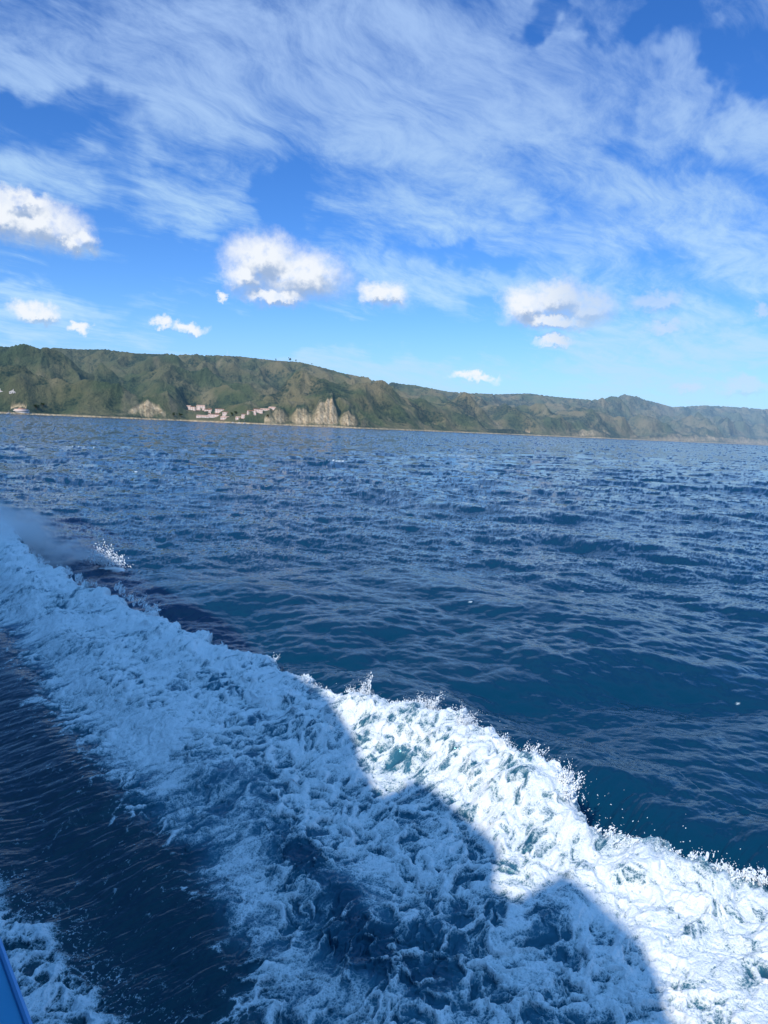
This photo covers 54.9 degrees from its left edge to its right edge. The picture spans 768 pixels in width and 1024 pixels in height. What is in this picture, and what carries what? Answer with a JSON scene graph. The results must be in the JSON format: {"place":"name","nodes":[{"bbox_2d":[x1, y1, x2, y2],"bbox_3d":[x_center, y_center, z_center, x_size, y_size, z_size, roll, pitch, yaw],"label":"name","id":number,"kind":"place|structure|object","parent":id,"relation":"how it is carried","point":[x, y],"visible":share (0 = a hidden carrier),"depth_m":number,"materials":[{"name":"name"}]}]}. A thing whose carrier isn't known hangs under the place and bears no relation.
{"place":"outdoors","nodes":[
{"label":"outdoors","id":0,"kind":"place"},
{"bbox_2d":[0,413,767,1023],"bbox_3d":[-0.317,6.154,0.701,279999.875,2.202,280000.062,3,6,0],"label":"sea","id":1,"kind":"structure","parent":0,"point":[198,825],"depth_m":15.54,"materials":[{"name":"liquid"}]},
{"bbox_2d":[0,937,32,1023],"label":"ferry","id":2,"kind":"object","parent":1,"relation":"on","point":[13,1009],"depth_m":6.72,"materials":[{"name":"blue paint"}]},
{"bbox_2d":[81,539,132,567],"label":"splash droplets","id":3,"kind":"object","parent":1,"relation":"on","point":[102,560],"visible":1,"depth_m":31.98,"materials":[{"name":"white liquid"}]},
{"bbox_2d":[21,542,767,886],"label":"spray droplets","id":4,"kind":"object","parent":1,"relation":"on","point":[745,874],"visible":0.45,"depth_m":12.31,"materials":[{"name":"white liquid"}]},
{"bbox_2d":[0,344,767,444],"bbox_3d":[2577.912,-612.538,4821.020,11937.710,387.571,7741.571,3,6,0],"label":"hills","id":5,"kind":"structure","parent":0,"point":[103,383],"depth_m":3258.01,"materials":[{"name":"green plant"}]},
{"bbox_2d":[13,408,28,413],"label":"landing building","id":6,"kind":"structure","parent":5,"relation":"on","point":[22,410],"depth_m":2025.86,"materials":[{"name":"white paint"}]},
{"bbox_2d":[196,405,204,410],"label":"condo block","id":7,"kind":"structure","parent":5,"relation":"on","point":[199,406],"depth_m":2655.77,"materials":[{"name":"white paint"}]},
{"bbox_2d":[196,415,208,417],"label":"condo block","id":8,"kind":"structure","parent":5,"relation":"on","point":[203,416],"depth_m":2483.02,"materials":[{"name":"white paint"}]},
{"bbox_2d":[208,414,220,417],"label":"condo block","id":9,"kind":"structure","parent":5,"relation":"on","point":[213,416],"depth_m":2501.55,"materials":[{"name":"white paint"}]},
{"bbox_2d":[254,409,262,413],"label":"condo block","id":10,"kind":"structure","parent":5,"relation":"on","point":[260,411],"depth_m":2498.45,"materials":[{"name":"white paint"}]},
{"bbox_2d":[0,0,767,408],"label":"sky","id":11,"kind":"structure","parent":0,"point":[555,198],"materials":[{"name":"blue"}]}
]}

